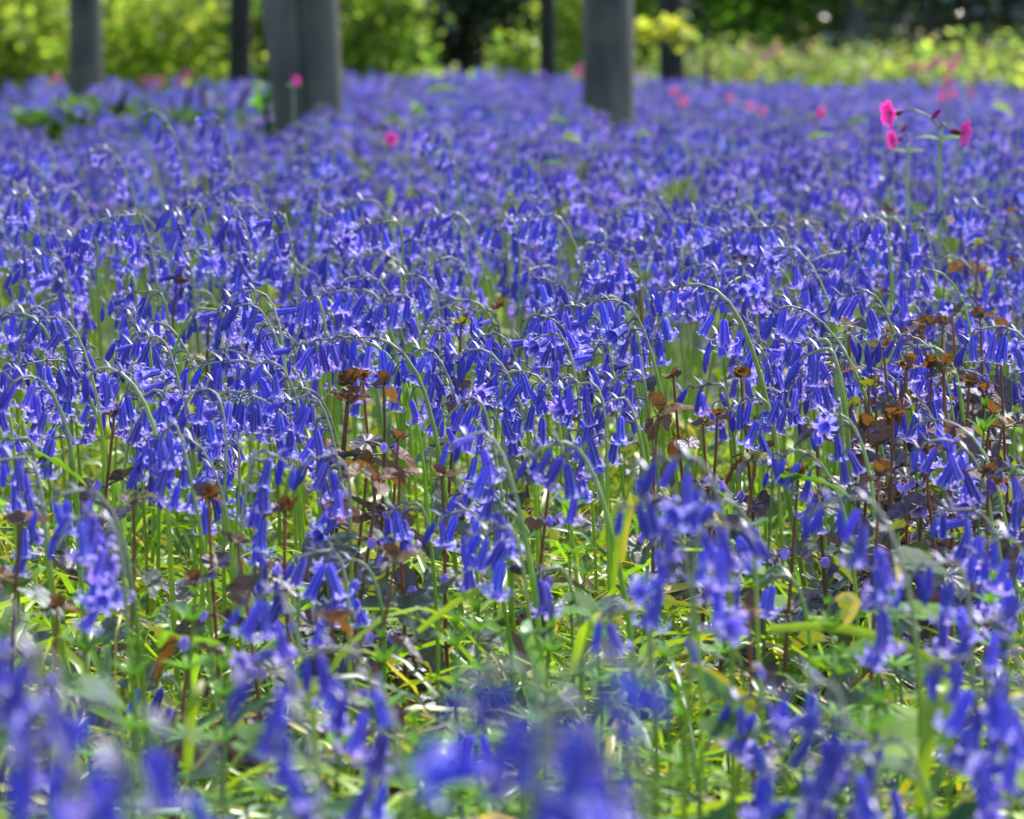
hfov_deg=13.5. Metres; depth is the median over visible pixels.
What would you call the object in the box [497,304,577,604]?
bluebell
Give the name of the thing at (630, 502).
strap leaf
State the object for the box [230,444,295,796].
bluebell
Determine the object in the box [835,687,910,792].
cleavers
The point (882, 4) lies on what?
shrub
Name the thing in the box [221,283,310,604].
bluebell
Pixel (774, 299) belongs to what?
bluebell
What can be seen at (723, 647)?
cleavers
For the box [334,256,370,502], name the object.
bluebell
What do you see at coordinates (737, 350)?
bluebell
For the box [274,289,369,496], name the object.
bluebell
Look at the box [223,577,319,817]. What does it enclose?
bluebell
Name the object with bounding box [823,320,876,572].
bluebell
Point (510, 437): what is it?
bluebell
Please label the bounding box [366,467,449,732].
ground ivy
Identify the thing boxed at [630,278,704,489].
bluebell
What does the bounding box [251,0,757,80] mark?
shrub
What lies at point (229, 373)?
bluebell
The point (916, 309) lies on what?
bluebell
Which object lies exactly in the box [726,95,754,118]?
red campion
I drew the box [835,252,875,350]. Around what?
bluebell
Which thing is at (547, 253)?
bluebell
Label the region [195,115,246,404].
bluebell
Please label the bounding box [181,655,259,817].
cleavers
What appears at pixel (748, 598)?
ground ivy
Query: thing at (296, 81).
red campion
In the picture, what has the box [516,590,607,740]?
broadleaf herb
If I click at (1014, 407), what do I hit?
bluebell
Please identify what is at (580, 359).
bluebell
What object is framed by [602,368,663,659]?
bluebell
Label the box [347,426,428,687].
ground ivy
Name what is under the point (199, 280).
bluebell
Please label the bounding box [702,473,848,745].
broadleaf herb
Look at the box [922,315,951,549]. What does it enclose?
ground ivy
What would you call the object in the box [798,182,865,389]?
bluebell
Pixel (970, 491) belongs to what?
bluebell
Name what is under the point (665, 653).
cleavers
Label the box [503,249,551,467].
bluebell
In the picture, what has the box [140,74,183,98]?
red campion
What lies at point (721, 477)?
ground ivy
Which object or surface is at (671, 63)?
tree
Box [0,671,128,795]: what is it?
broadleaf herb
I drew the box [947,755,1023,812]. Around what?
broadleaf herb
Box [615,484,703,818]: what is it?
bluebell
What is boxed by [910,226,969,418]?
bluebell
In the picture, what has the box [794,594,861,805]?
cleavers
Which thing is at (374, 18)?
shrub
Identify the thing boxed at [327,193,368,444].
bluebell
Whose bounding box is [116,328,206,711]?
bluebell
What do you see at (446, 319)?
bluebell
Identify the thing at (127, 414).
bluebell
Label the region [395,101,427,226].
leafy sprout
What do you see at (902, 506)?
ground ivy
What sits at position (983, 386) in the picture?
ground ivy
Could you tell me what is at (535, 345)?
bluebell
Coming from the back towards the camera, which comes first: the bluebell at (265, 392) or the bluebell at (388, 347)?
the bluebell at (388, 347)
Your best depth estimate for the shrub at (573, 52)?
23.86 m
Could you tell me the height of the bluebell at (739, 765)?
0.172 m
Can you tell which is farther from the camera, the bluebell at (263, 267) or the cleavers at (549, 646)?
the bluebell at (263, 267)
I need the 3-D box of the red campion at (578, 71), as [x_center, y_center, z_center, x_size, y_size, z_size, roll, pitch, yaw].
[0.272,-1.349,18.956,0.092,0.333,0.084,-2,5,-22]
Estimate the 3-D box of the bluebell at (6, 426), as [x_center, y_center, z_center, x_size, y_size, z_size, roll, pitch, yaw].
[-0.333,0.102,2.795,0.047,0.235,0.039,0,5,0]
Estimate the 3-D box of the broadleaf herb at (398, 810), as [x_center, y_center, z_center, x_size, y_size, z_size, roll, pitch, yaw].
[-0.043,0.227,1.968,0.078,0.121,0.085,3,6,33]
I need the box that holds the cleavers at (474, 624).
[442,595,509,814]
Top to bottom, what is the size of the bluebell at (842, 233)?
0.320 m
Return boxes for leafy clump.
[0,92,75,157]
[12,90,162,220]
[69,90,200,220]
[127,87,235,205]
[167,85,263,218]
[248,60,278,236]
[295,117,329,210]
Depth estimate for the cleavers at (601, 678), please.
2.22 m
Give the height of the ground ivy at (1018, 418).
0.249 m
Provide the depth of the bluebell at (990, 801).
1.72 m
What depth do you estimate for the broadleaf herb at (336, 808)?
1.87 m
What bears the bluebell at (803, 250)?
on the ground
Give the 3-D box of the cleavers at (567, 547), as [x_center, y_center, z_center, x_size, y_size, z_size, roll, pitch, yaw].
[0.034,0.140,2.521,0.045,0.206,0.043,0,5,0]
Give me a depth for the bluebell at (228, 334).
3.26 m
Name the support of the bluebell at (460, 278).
on the ground
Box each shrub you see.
[0,0,228,119]
[12,0,494,95]
[30,0,268,106]
[32,0,104,78]
[188,0,254,107]
[194,0,271,113]
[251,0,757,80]
[338,0,454,112]
[341,55,567,113]
[369,0,716,76]
[481,18,556,110]
[519,0,583,103]
[537,27,902,119]
[564,0,828,90]
[633,0,699,85]
[636,0,916,80]
[654,36,1019,119]
[685,0,988,78]
[781,0,1023,72]
[783,12,1023,111]
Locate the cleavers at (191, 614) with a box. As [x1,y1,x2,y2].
[154,584,230,815]
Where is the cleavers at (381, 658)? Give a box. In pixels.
[349,625,426,804]
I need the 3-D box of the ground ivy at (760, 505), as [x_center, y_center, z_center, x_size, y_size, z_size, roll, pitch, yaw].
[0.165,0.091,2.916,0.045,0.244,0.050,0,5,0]
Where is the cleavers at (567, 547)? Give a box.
[541,476,607,720]
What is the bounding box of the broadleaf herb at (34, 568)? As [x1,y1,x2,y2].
[0,450,86,662]
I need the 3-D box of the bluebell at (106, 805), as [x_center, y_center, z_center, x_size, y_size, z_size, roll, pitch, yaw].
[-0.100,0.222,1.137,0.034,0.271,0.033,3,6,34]
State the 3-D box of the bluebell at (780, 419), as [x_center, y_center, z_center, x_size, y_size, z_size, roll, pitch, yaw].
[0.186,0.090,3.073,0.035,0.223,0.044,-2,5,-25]
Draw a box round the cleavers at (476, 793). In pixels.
[458,779,504,818]
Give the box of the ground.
[0,6,1023,818]
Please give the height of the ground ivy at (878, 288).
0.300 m
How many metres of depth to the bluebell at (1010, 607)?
2.11 m
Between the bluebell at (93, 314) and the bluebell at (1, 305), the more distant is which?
the bluebell at (93, 314)
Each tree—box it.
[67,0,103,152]
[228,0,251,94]
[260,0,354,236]
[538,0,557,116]
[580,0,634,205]
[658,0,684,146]
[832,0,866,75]
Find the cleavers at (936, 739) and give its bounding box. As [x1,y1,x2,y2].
[883,668,957,818]
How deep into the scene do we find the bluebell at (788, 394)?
2.79 m
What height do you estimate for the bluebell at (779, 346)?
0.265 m
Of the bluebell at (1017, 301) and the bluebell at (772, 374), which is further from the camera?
the bluebell at (1017, 301)
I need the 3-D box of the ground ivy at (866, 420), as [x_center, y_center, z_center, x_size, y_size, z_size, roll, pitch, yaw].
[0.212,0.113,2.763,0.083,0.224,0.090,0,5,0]
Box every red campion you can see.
[38,75,62,87]
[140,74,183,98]
[170,69,191,92]
[286,71,300,250]
[375,126,398,344]
[569,63,582,85]
[670,87,688,252]
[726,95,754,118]
[746,45,780,83]
[752,102,766,151]
[808,102,827,212]
[880,99,971,480]
[886,125,924,286]
[905,59,940,88]
[930,53,961,86]
[937,61,955,142]
[938,85,957,147]
[961,86,975,187]
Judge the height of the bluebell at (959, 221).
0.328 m
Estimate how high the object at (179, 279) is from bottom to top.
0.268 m
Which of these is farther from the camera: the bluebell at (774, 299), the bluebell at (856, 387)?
the bluebell at (774, 299)
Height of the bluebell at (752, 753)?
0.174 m
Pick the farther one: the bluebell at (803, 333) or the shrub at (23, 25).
the shrub at (23, 25)
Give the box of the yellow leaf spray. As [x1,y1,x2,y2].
[634,4,709,128]
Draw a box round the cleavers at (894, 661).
[873,589,923,795]
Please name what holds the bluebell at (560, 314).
on the ground
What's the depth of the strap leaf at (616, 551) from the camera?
2.31 m
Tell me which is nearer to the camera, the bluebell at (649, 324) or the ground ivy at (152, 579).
the ground ivy at (152, 579)
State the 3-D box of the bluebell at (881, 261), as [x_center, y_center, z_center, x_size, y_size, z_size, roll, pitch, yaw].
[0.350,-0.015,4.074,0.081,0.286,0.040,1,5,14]
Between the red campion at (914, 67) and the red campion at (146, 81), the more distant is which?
the red campion at (914, 67)
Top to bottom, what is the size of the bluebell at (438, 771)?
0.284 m
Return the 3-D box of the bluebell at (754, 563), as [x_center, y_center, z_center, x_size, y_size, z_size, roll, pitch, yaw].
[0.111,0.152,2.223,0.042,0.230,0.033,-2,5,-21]
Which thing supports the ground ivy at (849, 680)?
on the ground
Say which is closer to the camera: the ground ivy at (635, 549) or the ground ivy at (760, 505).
the ground ivy at (635, 549)
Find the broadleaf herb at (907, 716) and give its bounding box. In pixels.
[790,600,981,800]
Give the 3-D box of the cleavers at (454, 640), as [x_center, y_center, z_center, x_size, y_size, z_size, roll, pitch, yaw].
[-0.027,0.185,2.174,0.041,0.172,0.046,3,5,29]
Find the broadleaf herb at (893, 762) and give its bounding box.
[783,752,937,818]
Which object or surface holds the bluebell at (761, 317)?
on the ground
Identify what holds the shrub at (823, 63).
on the ground
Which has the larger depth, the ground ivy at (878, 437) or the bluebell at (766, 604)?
the ground ivy at (878, 437)
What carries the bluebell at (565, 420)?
on the ground
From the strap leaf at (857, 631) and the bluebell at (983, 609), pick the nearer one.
the strap leaf at (857, 631)
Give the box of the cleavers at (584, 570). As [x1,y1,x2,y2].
[545,541,612,739]
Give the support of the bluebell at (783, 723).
on the ground
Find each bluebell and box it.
[0,186,49,518]
[0,228,26,472]
[0,291,14,560]
[0,303,81,481]
[0,304,73,498]
[0,308,53,530]
[0,351,30,436]
[0,353,122,620]
[0,363,90,671]
[0,371,15,559]
[0,384,29,553]
[0,425,54,670]
[0,427,24,642]
[0,445,65,676]
[0,590,70,811]
[0,630,76,818]
[0,722,88,818]
[2,218,53,548]
[4,248,73,551]
[5,290,96,544]
[6,188,43,486]
[6,295,104,489]
[8,154,63,444]
[8,226,72,495]
[10,299,69,499]
[11,314,66,497]
[19,365,79,626]
[20,674,132,818]
[25,235,121,526]
[25,307,119,675]
[28,477,156,818]
[32,219,132,466]
[47,186,116,403]
[47,257,90,477]
[47,294,83,501]
[47,500,145,813]
[47,737,155,818]
[56,266,95,477]
[61,225,103,513]
[65,208,167,561]
[65,339,105,645]
[79,142,154,378]
[81,359,180,706]
[95,362,148,620]
[98,282,181,619]
[104,318,221,612]
[106,266,139,561]
[109,324,160,654]
[110,303,158,552]
[110,381,203,671]
[112,289,165,379]
[113,705,223,818]
[114,209,189,496]
[114,248,193,503]
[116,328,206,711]
[126,422,243,679]
[126,672,186,718]
[138,108,198,368]
[141,239,262,550]
[142,390,195,635]
[142,415,214,745]
[147,283,230,525]
[150,299,279,567]
[155,204,203,462]
[158,249,222,406]
[163,196,219,494]
[172,383,232,681]
[178,299,261,516]
[179,198,287,498]
[183,192,299,469]
[183,351,305,586]
[185,392,282,615]
[187,344,265,567]
[188,372,234,579]
[189,221,280,495]
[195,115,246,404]
[195,309,243,608]
[196,383,315,682]
[197,247,289,467]
[201,400,251,675]
[210,221,283,486]
[210,329,304,525]
[217,207,258,539]
[217,248,327,379]
[219,202,257,317]
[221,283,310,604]
[221,296,300,611]
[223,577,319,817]
[225,286,258,485]
[227,647,329,818]
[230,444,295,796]
[232,381,337,454]
[234,355,331,599]
[238,315,322,562]
[240,203,305,526]
[252,229,292,486]
[253,559,299,727]
[260,253,297,553]
[263,328,396,586]
[268,253,364,495]
[269,388,363,687]
[273,286,332,492]
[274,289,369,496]
[278,286,359,526]
[281,166,328,313]
[281,326,432,544]
[282,266,328,485]
[283,540,353,775]
[284,277,314,472]
[289,282,419,533]
[292,447,360,687]
[298,311,338,495]
[301,630,384,805]
[308,281,409,564]
[309,551,386,786]
[311,204,381,449]
[317,193,407,490]
[318,214,410,506]
[319,285,405,506]
[325,273,430,507]
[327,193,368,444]
[329,672,409,818]
[332,248,441,451]
[333,265,403,440]
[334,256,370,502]
[336,266,426,514]
[344,327,467,707]
[355,256,384,348]
[364,263,405,489]
[364,288,435,562]
[368,266,417,520]
[376,297,413,501]
[376,490,439,730]
[382,267,463,607]
[384,239,438,372]
[396,337,483,664]
[397,206,504,489]
[397,255,463,480]
[397,301,485,510]
[398,293,527,533]
[400,214,478,476]
[411,251,495,509]
[412,700,528,818]
[416,321,468,581]
[418,127,466,379]
[423,497,515,816]
[435,393,511,690]
[439,422,550,783]
[442,650,561,818]
[443,720,524,818]
[444,476,519,709]
[447,340,539,571]
[453,498,541,711]
[455,332,496,608]
[456,250,500,444]
[457,300,510,509]
[461,518,538,724]
[464,328,550,677]
[474,361,579,591]
[476,211,525,486]
[485,710,618,818]
[491,331,538,578]
[492,357,575,649]
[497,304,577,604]
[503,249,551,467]
[503,290,605,491]
[505,258,583,539]
[507,191,564,454]
[509,270,568,521]
[509,328,597,601]
[511,209,602,511]
[516,428,641,771]
[519,684,646,818]
[524,304,566,458]
[525,629,666,818]
[526,268,563,512]
[528,563,584,716]
[536,372,616,656]
[538,232,575,392]
[540,313,650,555]
[543,287,650,556]
[545,296,636,633]
[551,334,659,546]
[551,747,653,818]
[556,286,573,476]
[558,372,612,623]
[559,366,604,556]
[563,314,610,513]
[564,235,636,553]
[570,199,625,394]
[573,291,629,478]
[575,266,631,492]
[576,226,617,490]
[576,292,688,625]
[578,266,667,507]
[589,596,660,817]
[592,272,639,313]
[593,391,649,635]
[596,203,665,409]
[600,243,645,477]
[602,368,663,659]
[610,235,687,471]
[612,320,652,629]
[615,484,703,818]
[623,215,736,479]
[629,443,736,818]
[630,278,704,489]
[631,212,694,478]
[635,302,678,547]
[645,196,679,452]
[646,230,699,389]
[664,270,735,457]
[671,232,752,521]
[672,254,735,547]
[676,198,773,522]
[676,377,737,574]
[681,512,770,818]
[681,621,745,818]
[684,237,766,471]
[685,485,766,763]
[687,201,788,539]
[690,253,753,445]
[691,256,822,490]
[693,257,811,489]
[695,275,816,478]
[699,309,766,563]
[703,220,798,462]
[709,267,768,590]
[712,220,799,573]
[713,178,756,394]
[714,681,789,818]
[724,245,759,493]
[726,287,809,514]
[726,309,758,512]
[729,235,803,510]
[729,389,787,673]
[733,334,785,583]
[739,752,833,818]
[745,237,852,510]
[753,382,809,588]
[755,326,830,530]
[755,665,857,818]
[758,566,811,777]
[760,303,824,530]
[761,231,825,525]
[761,262,863,489]
[762,444,861,681]
[763,295,913,672]
[766,361,861,590]
[768,300,828,524]
[769,300,806,577]
[777,216,832,475]
[786,338,851,733]
[790,329,845,671]
[791,707,891,818]
[793,356,843,423]
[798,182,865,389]
[799,291,834,450]
[799,484,924,818]
[806,243,874,508]
[809,404,880,690]
[812,240,880,458]
[818,287,918,530]
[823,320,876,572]
[827,210,910,456]
[829,211,882,260]
[830,359,912,530]
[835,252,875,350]
[836,257,919,311]
[836,298,868,359]
[838,731,934,818]
[847,209,897,381]
[851,308,927,422]
[852,248,925,424]
[855,339,968,461]
[858,221,930,353]
[859,368,896,482]
[867,325,960,469]
[868,165,924,308]
[869,266,951,419]
[877,211,918,351]
[879,341,942,472]
[884,306,992,412]
[887,263,979,436]
[891,550,987,783]
[893,267,938,478]
[893,392,961,663]
[897,295,938,448]
[898,247,990,383]
[900,222,940,385]
[907,288,1009,488]
[910,196,1010,453]
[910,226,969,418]
[911,428,1003,671]
[913,409,1023,653]
[919,366,989,490]
[923,292,999,414]
[926,647,1014,818]
[931,495,1020,811]
[933,307,989,385]
[951,356,1001,428]
[953,229,1023,287]
[953,608,1023,776]
[954,319,1023,399]
[959,284,1023,449]
[963,520,1023,660]
[965,674,1023,795]
[976,268,1023,469]
[983,454,1023,581]
[989,365,1023,462]
[996,260,1023,300]
[999,291,1023,452]
[1007,338,1023,386]
[1012,298,1023,475]
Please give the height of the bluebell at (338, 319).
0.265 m
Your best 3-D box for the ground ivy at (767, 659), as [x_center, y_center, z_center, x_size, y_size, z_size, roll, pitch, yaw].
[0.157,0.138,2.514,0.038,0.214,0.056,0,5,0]
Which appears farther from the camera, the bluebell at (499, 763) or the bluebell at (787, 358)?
the bluebell at (787, 358)
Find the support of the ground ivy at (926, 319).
on the ground
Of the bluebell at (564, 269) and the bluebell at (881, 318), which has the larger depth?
the bluebell at (564, 269)
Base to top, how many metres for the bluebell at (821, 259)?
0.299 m
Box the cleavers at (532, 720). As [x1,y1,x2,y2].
[514,687,560,769]
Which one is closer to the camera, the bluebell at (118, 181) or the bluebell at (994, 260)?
the bluebell at (994, 260)
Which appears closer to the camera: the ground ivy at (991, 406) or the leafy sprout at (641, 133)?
the ground ivy at (991, 406)
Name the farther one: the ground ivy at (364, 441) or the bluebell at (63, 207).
the bluebell at (63, 207)
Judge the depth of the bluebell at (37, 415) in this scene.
2.61 m
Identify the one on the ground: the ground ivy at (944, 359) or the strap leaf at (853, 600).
the ground ivy at (944, 359)
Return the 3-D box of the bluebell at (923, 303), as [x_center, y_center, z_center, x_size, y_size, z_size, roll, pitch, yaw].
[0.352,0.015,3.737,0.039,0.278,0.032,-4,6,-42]
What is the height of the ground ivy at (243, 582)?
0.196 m
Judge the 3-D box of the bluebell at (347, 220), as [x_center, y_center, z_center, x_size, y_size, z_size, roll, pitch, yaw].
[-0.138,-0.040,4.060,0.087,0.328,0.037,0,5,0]
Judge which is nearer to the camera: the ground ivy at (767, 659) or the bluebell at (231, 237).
the ground ivy at (767, 659)
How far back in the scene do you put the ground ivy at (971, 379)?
2.96 m
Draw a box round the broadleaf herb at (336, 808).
[323,751,433,818]
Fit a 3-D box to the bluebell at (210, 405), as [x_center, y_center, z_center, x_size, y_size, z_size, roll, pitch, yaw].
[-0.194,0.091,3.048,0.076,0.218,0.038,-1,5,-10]
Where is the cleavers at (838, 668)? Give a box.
[800,640,873,804]
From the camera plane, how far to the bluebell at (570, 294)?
3.91 m
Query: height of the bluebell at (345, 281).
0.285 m
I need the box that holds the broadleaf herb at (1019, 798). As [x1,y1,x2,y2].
[963,637,1023,807]
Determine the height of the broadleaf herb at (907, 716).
0.176 m
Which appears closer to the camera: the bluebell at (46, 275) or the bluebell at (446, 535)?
the bluebell at (446, 535)
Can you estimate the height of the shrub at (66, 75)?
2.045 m
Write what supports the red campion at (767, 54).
on the ground
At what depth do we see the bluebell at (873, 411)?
3.36 m
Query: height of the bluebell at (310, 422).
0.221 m
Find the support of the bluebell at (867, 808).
on the ground
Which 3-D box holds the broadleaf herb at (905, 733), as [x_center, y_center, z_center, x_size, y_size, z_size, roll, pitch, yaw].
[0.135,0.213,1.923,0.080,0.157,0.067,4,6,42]
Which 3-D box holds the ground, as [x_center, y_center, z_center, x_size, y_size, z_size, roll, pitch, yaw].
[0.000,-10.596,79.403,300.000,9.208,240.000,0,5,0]
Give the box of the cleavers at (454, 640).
[430,608,492,812]
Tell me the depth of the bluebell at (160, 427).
3.02 m
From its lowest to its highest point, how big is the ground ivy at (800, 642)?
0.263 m
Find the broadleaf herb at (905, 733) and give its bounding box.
[773,712,935,818]
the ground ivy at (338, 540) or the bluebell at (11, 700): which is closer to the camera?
the bluebell at (11, 700)
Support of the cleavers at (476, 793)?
on the ground
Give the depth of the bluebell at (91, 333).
3.76 m
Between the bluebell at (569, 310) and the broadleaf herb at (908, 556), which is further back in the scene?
the bluebell at (569, 310)
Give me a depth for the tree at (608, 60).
11.91 m
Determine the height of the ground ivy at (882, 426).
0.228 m
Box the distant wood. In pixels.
[0,0,1023,83]
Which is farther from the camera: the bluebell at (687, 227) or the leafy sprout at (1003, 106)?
the leafy sprout at (1003, 106)
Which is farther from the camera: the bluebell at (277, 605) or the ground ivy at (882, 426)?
the ground ivy at (882, 426)
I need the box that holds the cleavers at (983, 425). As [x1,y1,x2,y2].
[947,396,1006,666]
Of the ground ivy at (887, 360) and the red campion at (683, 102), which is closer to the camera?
the ground ivy at (887, 360)
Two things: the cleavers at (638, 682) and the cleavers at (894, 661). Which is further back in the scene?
the cleavers at (894, 661)
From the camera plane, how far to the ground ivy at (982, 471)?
2.51 m
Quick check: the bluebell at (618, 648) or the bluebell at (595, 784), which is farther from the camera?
the bluebell at (618, 648)
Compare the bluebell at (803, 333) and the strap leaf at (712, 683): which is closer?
the strap leaf at (712, 683)
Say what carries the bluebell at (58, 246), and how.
on the ground
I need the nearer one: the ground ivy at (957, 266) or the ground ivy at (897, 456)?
the ground ivy at (897, 456)
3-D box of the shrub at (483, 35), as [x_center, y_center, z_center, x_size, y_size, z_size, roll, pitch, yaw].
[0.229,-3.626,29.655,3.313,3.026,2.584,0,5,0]
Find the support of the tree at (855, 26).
on the ground
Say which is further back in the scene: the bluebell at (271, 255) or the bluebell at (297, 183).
the bluebell at (297, 183)
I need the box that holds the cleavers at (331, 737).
[302,663,375,818]
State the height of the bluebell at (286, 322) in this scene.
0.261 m
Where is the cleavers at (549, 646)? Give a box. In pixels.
[507,616,578,811]
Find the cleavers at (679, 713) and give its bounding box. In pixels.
[635,678,718,818]
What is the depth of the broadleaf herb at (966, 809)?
1.89 m
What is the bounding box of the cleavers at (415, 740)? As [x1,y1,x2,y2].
[397,709,449,818]
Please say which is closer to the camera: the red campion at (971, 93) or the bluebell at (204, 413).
the bluebell at (204, 413)
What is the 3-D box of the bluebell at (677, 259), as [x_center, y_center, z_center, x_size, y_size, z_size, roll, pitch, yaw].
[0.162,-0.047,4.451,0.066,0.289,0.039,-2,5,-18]
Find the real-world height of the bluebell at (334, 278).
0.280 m
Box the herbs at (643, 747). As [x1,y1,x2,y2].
[3,455,1008,809]
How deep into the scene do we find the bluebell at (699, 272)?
4.00 m
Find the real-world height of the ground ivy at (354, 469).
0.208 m
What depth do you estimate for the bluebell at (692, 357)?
4.14 m
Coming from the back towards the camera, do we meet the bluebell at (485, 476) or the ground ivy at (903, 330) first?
the ground ivy at (903, 330)
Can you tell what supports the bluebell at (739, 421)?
on the ground
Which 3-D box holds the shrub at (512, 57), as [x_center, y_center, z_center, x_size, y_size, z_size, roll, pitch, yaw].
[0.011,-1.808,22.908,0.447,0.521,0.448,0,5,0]
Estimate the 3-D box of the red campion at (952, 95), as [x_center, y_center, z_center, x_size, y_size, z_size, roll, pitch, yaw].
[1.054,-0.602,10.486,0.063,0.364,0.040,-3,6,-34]
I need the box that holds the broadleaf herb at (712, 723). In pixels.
[631,712,774,818]
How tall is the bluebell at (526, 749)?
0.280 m
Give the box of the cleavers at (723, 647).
[695,589,762,792]
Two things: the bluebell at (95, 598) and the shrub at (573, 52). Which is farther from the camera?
the shrub at (573, 52)
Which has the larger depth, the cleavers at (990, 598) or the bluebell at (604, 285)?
the bluebell at (604, 285)
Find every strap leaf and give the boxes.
[157,630,233,659]
[183,679,203,769]
[416,583,490,633]
[521,619,549,685]
[570,612,601,674]
[610,508,627,588]
[620,492,633,560]
[681,661,759,713]
[683,665,758,769]
[769,622,969,681]
[833,592,858,624]
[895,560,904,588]
[913,676,954,807]
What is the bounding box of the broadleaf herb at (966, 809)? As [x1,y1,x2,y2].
[943,768,1023,818]
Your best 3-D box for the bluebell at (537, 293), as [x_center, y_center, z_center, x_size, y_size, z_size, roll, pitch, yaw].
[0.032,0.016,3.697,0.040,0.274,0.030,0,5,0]
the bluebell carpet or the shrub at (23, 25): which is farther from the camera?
the shrub at (23, 25)
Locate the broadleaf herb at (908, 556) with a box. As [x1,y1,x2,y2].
[854,545,950,807]
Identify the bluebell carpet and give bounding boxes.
[0,67,1023,521]
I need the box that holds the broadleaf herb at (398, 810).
[385,780,524,818]
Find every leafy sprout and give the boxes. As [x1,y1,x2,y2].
[356,114,408,216]
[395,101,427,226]
[405,84,463,185]
[416,102,458,209]
[540,116,568,360]
[544,132,582,373]
[627,131,650,327]
[795,132,834,331]
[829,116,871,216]
[983,100,1014,291]
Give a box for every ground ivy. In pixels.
[0,366,1021,807]
[0,510,83,791]
[0,593,90,818]
[52,403,133,673]
[83,489,184,755]
[136,569,227,818]
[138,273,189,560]
[165,482,273,812]
[171,300,253,568]
[211,530,301,798]
[250,495,330,799]
[258,385,378,685]
[273,367,378,662]
[287,609,376,818]
[301,462,398,766]
[308,465,402,724]
[310,544,424,818]
[330,370,419,692]
[337,366,414,679]
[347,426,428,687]
[354,218,399,450]
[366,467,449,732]
[394,464,503,711]
[414,312,492,628]
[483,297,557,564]
[505,454,590,722]
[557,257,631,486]
[557,392,712,722]
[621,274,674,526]
[667,408,741,705]
[681,417,761,668]
[694,449,786,798]
[704,253,758,511]
[709,605,792,818]
[725,365,788,650]
[753,463,814,766]
[780,418,882,703]
[785,412,904,695]
[801,359,891,611]
[801,458,921,788]
[812,317,887,518]
[817,353,919,591]
[818,396,895,624]
[825,375,908,590]
[838,407,920,684]
[840,395,933,691]
[852,312,892,511]
[856,374,912,583]
[860,334,949,573]
[866,326,931,541]
[872,233,918,449]
[876,203,907,425]
[877,355,926,564]
[883,335,940,537]
[885,232,928,363]
[885,439,982,766]
[887,313,938,496]
[887,354,952,550]
[897,320,938,531]
[904,419,998,707]
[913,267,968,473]
[916,352,1002,668]
[919,399,1017,663]
[922,271,948,471]
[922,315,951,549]
[922,373,1000,568]
[924,301,1011,543]
[924,363,989,558]
[927,417,1014,667]
[937,350,1023,673]
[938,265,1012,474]
[940,462,1023,751]
[944,213,1017,457]
[948,238,992,447]
[959,306,1012,520]
[967,203,1022,370]
[967,317,1023,579]
[968,381,1023,597]
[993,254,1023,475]
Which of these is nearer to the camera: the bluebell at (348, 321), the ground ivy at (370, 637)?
the ground ivy at (370, 637)
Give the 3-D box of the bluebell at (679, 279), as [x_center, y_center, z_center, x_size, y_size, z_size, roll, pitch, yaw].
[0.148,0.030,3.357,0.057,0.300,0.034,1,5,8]
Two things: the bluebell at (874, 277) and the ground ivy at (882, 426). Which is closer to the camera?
the ground ivy at (882, 426)
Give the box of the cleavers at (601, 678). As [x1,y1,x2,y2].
[567,607,618,745]
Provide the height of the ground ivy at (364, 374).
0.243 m
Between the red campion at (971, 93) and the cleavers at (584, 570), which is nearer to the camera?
the cleavers at (584, 570)
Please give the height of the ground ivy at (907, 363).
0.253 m
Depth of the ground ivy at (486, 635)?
2.61 m
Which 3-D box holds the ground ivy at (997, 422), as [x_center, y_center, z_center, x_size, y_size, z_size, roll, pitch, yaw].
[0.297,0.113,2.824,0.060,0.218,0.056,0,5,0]
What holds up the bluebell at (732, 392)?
on the ground
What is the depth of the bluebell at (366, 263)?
3.81 m
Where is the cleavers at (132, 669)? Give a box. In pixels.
[101,633,177,816]
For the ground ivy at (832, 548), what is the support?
on the ground
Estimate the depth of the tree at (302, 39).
9.64 m
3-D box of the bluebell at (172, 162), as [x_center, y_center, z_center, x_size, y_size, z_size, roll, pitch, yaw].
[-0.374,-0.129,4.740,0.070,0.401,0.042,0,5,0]
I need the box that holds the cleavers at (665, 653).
[634,620,707,814]
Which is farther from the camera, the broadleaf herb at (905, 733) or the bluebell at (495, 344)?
the bluebell at (495, 344)
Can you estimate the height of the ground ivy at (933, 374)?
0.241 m
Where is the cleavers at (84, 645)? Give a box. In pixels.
[41,618,130,767]
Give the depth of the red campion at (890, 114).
4.09 m
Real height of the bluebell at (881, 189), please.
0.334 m
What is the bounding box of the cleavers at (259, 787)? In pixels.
[238,751,277,818]
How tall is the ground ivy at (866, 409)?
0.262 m
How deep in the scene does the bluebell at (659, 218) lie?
4.08 m
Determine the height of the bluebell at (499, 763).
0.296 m
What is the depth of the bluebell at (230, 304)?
4.03 m
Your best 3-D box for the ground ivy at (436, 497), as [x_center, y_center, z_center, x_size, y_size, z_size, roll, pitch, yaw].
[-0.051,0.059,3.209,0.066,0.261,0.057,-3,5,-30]
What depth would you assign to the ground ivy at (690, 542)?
2.76 m
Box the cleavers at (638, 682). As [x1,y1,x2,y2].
[597,657,670,804]
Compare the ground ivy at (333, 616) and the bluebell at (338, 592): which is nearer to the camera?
the ground ivy at (333, 616)
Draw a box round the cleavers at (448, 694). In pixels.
[428,668,499,818]
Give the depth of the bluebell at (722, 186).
5.16 m
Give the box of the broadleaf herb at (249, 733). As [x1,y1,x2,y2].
[175,722,311,818]
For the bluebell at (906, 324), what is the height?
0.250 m
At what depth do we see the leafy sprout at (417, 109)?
9.49 m
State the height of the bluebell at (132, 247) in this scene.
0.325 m
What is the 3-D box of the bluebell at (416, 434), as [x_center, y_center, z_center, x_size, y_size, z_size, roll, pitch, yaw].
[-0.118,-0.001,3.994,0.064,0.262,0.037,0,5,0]

